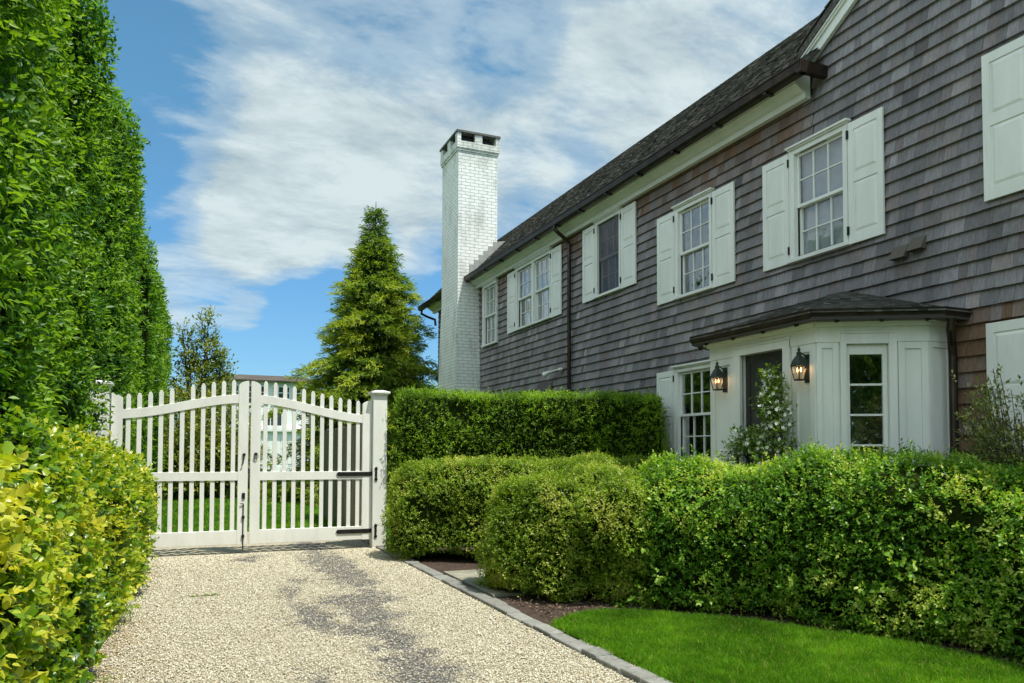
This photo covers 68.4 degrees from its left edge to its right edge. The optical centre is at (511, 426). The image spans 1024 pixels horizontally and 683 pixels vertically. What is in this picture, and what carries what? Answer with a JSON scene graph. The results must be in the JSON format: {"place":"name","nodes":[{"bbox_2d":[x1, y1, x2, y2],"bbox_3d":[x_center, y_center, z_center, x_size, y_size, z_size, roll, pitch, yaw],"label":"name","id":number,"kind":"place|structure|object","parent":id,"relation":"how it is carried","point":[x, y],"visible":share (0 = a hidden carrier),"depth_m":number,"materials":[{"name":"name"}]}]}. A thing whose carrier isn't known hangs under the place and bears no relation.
{"place":"outdoors","nodes":[
{"label":"outdoors","id":0,"kind":"place"},
{"bbox_2d":[198,374,313,471],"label":"house","id":1,"kind":"structure","parent":0,"point":[280,381],"depth_m":49.91,"materials":[{"name":"white paint"}]},
{"bbox_2d":[220,384,239,393],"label":"window","id":2,"kind":"structure","parent":1,"relation":"in","point":[237,386],"depth_m":48.99,"materials":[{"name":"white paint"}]},
{"bbox_2d":[249,384,263,405],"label":"window","id":3,"kind":"structure","parent":1,"relation":"in","point":[262,386],"depth_m":49.32,"materials":[{"name":"white paint"}]},
{"bbox_2d":[268,412,282,426],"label":"window","id":4,"kind":"structure","parent":1,"relation":"in","point":[280,418],"depth_m":49.95,"materials":[{"name":"white paint"}]},
{"bbox_2d":[260,435,291,471],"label":"garage door","id":5,"kind":"structure","parent":1,"relation":"in","point":[270,437],"depth_m":49.83,"materials":[{"name":"white paint"}]},
{"bbox_2d":[271,385,290,399],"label":"window","id":6,"kind":"structure","parent":1,"relation":"in","point":[280,388],"depth_m":50.09,"materials":[{"name":"white paint"}]},
{"bbox_2d":[296,386,309,400],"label":"window","id":7,"kind":"structure","parent":1,"relation":"in","point":[298,391],"depth_m":50.52,"materials":[{"name":"white paint"}]},
{"bbox_2d":[150,481,390,541],"bbox_3d":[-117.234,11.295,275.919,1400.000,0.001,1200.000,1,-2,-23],"label":"ground","id":8,"kind":"structure","parent":0,"point":[247,510],"depth_m":21.05,"materials":[{"name":"plant"}]},
{"bbox_2d":[81,73,150,454],"bbox_3d":[-8.873,-2.256,15.797,2.428,9.030,7.762,1,-2,-23],"label":"tall hedge","id":9,"kind":"object","parent":8,"relation":"on","point":[123,239],"visible":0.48,"depth_m":14.13,"materials":[{"name":"green plant"}]},
{"bbox_2d":[132,237,175,499],"bbox_3d":[-13.180,-1.402,26.344,2.352,8.198,14.719,1,-2,-23],"label":"tall hedge","id":10,"kind":"object","parent":8,"relation":"on","point":[157,356],"visible":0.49,"depth_m":21.52,"materials":[{"name":"green plant"}]},
{"bbox_2d":[162,380,229,500],"bbox_3d":[-12.614,0.534,27.575,4.098,4.745,3.862,0,-2,10],"label":"shrub","id":11,"kind":"object","parent":8,"relation":"on","point":[181,398],"visible":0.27,"depth_m":27.19,"materials":[{"name":"green plant"}]},
{"bbox_2d":[165,305,238,442],"bbox_3d":[-12.670,-1.108,30.701,3.168,7.775,2.952,1,-2,-23],"label":"tree","id":12,"kind":"object","parent":8,"relation":"on","point":[205,367],"visible":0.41,"depth_m":30.56,"materials":[{"name":"green plant"}]},
{"bbox_2d":[166,382,272,498],"bbox_3d":[-11.127,0.586,28.819,4.221,4.762,3.531,1,-2,-23],"label":"shrub","id":13,"kind":"object","parent":8,"relation":"on","point":[227,448],"visible":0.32,"depth_m":28.14,"materials":[{"name":"green plant"}]},
{"bbox_2d":[323,423,361,525],"bbox_3d":[-3.651,1.119,16.950,0.190,2.360,6.611,1,-2,-23],"label":"board fence","id":14,"kind":"object","parent":8,"relation":"on","point":[335,468],"visible":0.2,"depth_m":17.22,"materials":[{"name":"grey wood"}]},
{"bbox_2d":[247,205,438,506],"bbox_3d":[-4.929,-2.361,28.672,10.646,12.053,10.199,-1,-2,33],"label":"evergreen tree","id":15,"kind":"object","parent":8,"relation":"on","point":[373,339],"visible":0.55,"depth_m":26.97,"materials":[{"name":"green plant"}]},
{"bbox_2d":[368,390,389,547],"bbox_3d":[-2.428,0.759,13.683,0.340,2.850,0.330,1,-2,-23],"label":"gate post","id":16,"kind":"object","parent":8,"relation":"on","point":[379,450],"visible":0.91,"depth_m":13.57,"materials":[{"name":"white paint"}]},
{"bbox_2d":[249,381,371,543],"bbox_3d":[-3.480,0.616,13.224,2.115,2.778,0.113,1,-2,-23],"label":"gate leaf","id":17,"kind":"object","parent":16,"relation":"attached to","point":[283,534],"visible":1,"depth_m":13.18,"materials":[{"name":"white paint"}]},
{"bbox_2d":[359,539,672,682],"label":"kerb","id":18,"kind":"structure","parent":8,"relation":"on","point":[604,658],"depth_m":7.07,"materials":[{"name":"stone"}]},
{"bbox_2d":[400,542,1023,676],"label":"mulch bed","id":19,"kind":"object","parent":8,"relation":"on","point":[441,562],"depth_m":8.26,"materials":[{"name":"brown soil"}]},
{"bbox_2d":[377,448,663,559],"bbox_3d":[0.379,1.268,12.287,5.117,1.858,1.996,0,-2,-5],"label":"clipped hedge","id":20,"kind":"object","parent":19,"relation":"on","point":[442,501],"visible":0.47,"depth_m":11.77,"materials":[{"name":"green plant"}]},
{"bbox_2d":[386,383,673,529],"bbox_3d":[0.303,0.704,14.067,5.395,3.037,1.541,0,-2,-2],"label":"privet hedge","id":21,"kind":"object","parent":19,"relation":"on","point":[565,424],"visible":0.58,"depth_m":13.65,"materials":[{"name":"green plant"}]},
{"bbox_2d":[471,455,689,604],"bbox_3d":[0.883,1.220,9.171,2.833,1.795,2.038,-1,-2,34],"label":"clipped hedge","id":22,"kind":"object","parent":19,"relation":"on","point":[561,531],"visible":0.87,"depth_m":8.52,"materials":[{"name":"green plant"}]},
{"bbox_2d":[605,436,1023,662],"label":"clipped hedge","id":23,"kind":"object","parent":19,"relation":"on","point":[905,541],"visible":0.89,"depth_m":7.17,"materials":[{"name":"green plant"}]},
{"bbox_2d":[943,445,1023,468],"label":"dark hedge","id":24,"kind":"object","parent":19,"relation":"on","point":[969,453],"visible":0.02,"depth_m":7.89,"materials":[{"name":"green plant"}]},
{"bbox_2d":[951,363,1023,484],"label":"variegated shrub","id":25,"kind":"object","parent":19,"relation":"on","point":[997,446],"visible":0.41,"depth_m":7.10,"materials":[{"name":"green plant"}]},
{"bbox_2d":[418,0,1023,472],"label":"house","id":26,"kind":"structure","parent":8,"relation":"on","point":[834,188],"depth_m":10.69,"materials":[{"name":"grey wood"}]},
{"bbox_2d":[481,278,498,347],"bbox_3d":[-0.611,-3.415,22.665,0.260,1.917,1.230,1,-2,-23],"label":"window","id":27,"kind":"structure","parent":26,"relation":"in","point":[485,301],"depth_m":22.92,"materials":[{"name":"white paint"}]},
{"bbox_2d":[507,244,561,333],"bbox_3d":[0.644,-3.563,19.839,0.360,1.777,3.374,1,-2,-23],"label":"window","id":28,"kind":"structure","parent":26,"relation":"in","point":[551,291],"depth_m":19.76,"materials":[{"name":"white paint"}]},
{"bbox_2d":[542,368,562,377],"bbox_3d":[0.992,-1.324,18.369,0.146,0.191,0.675,2,-3,-36],"label":"floodlight","id":29,"kind":"object","parent":26,"relation":"attached to","point":[545,374],"visible":1,"depth_m":18.47,"materials":[{"name":"white paint"}]},
{"bbox_2d":[582,201,636,303],"bbox_3d":[2.122,-3.723,16.233,0.260,1.747,2.234,1,-2,-23],"label":"window","id":30,"kind":"structure","parent":26,"relation":"in","point":[593,261],"depth_m":16.30,"materials":[{"name":"white paint"}]},
{"bbox_2d":[657,360,710,461],"bbox_3d":[3.174,-0.247,13.606,0.260,1.757,1.727,1,-2,-23],"label":"window","id":31,"kind":"structure","parent":26,"relation":"in","point":[669,383],"depth_m":13.79,"materials":[{"name":"white paint"}]},
{"bbox_2d":[657,181,735,305],"bbox_3d":[3.291,-3.224,13.456,0.260,1.737,2.224,1,-2,-23],"label":"window","id":32,"kind":"structure","parent":26,"relation":"in","point":[721,244],"depth_m":13.34,"materials":[{"name":"white paint"}]},
{"bbox_2d":[710,362,727,391],"bbox_3d":[2.846,-0.697,10.348,0.214,0.430,0.149,1,-2,-23],"label":"wall lantern","id":33,"kind":"object","parent":26,"relation":"attached to","point":[717,373],"depth_m":10.34,"materials":[{"name":"black metal"}]},
{"bbox_2d":[716,362,800,473],"bbox_3d":[3.061,0.594,9.277,0.640,2.796,1.150,1,-2,-23],"label":"flowering vine","id":34,"kind":"object","parent":26,"relation":"on","point":[754,440],"visible":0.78,"depth_m":9.09,"materials":[{"name":"green plant"}]},
{"bbox_2d":[790,346,809,382],"bbox_3d":[3.438,-0.745,8.954,0.214,0.430,0.149,1,-2,-23],"label":"wall lantern","id":35,"kind":"object","parent":26,"relation":"attached to","point":[799,360],"depth_m":8.94,"materials":[{"name":"black metal"}]},
{"bbox_2d":[762,107,884,271],"bbox_3d":[4.428,-3.317,10.779,0.260,1.737,2.224,1,-2,-23],"label":"window","id":36,"kind":"structure","parent":26,"relation":"in","point":[843,179],"depth_m":10.75,"materials":[{"name":"white paint"}]},
{"bbox_2d":[981,35,1023,201],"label":"window","id":37,"kind":"structure","parent":26,"relation":"in","point":[1002,69],"depth_m":8.28,"materials":[{"name":"white paint"}]},
{"bbox_2d":[986,318,1023,452],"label":"shutter","id":38,"kind":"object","parent":26,"relation":"in","point":[1004,339],"depth_m":8.19,"materials":[{"name":"white paint"}]},
{"bbox_2d":[76,532,635,682],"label":"driveway","id":39,"kind":"structure","parent":0,"point":[289,547],"depth_m":7.13,"materials":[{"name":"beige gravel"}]},
{"bbox_2d":[91,580,152,682],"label":"weeds","id":40,"kind":"object","parent":39,"relation":"on","point":[130,613],"visible":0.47,"depth_m":7.66,"materials":[{"name":"green plant"}]},
{"bbox_2d":[94,561,183,682],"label":"leaf litter","id":41,"kind":"object","parent":39,"relation":"on","point":[110,667],"visible":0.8,"depth_m":6.59,"materials":[{"name":"brown plant"}]},
{"bbox_2d":[387,542,437,557],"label":"grass","id":42,"kind":"structure","parent":0,"point":[429,553],"depth_m":12.37,"materials":[{"name":"green plant"}]},
{"bbox_2d":[84,0,829,423],"label":"sky","id":43,"kind":"structure","parent":0,"point":[271,127],"materials":[{"name":"blue"}]},
{"bbox_2d":[444,569,597,596],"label":"path","id":44,"kind":"structure","parent":0,"point":[465,576],"depth_m":9.40,"materials":[{"name":"grey stone"}]},
{"bbox_2d":[547,606,1023,682],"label":"grass","id":45,"kind":"structure","parent":0,"point":[724,649],"depth_m":6.17,"materials":[{"name":"green plant"}]},
{"label":"mulch strip","id":46,"kind":"structure","parent":0,"visible":0},
{"bbox_2d":[0,0,127,444],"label":"tall hedge","id":47,"kind":"object","parent":46,"relation":"on","point":[52,90],"visible":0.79,"depth_m":7.14,"materials":[{"name":"green plant"}]},
{"bbox_2d":[0,401,166,682],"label":"golden hedge","id":48,"kind":"object","parent":46,"relation":"on","point":[78,512],"visible":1,"depth_m":4.71,"materials":[{"name":"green plant"}]},
{"bbox_2d":[86,380,113,443],"bbox_3d":[-6.581,0.685,11.921,0.425,2.850,0.330,1,-2,-23],"label":"gate post","id":49,"kind":"object","parent":46,"relation":"on","point":[107,405],"visible":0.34,"depth_m":11.88,"materials":[{"name":"white paint"}]},
{"bbox_2d":[110,380,248,549],"bbox_3d":[-5.463,0.625,12.377,2.123,2.868,0.120,1,-2,-23],"label":"gate leaf","id":50,"kind":"object","parent":49,"relation":"attached to","point":[201,537],"visible":0.8,"depth_m":12.48,"materials":[{"name":"white paint"}]}
]}

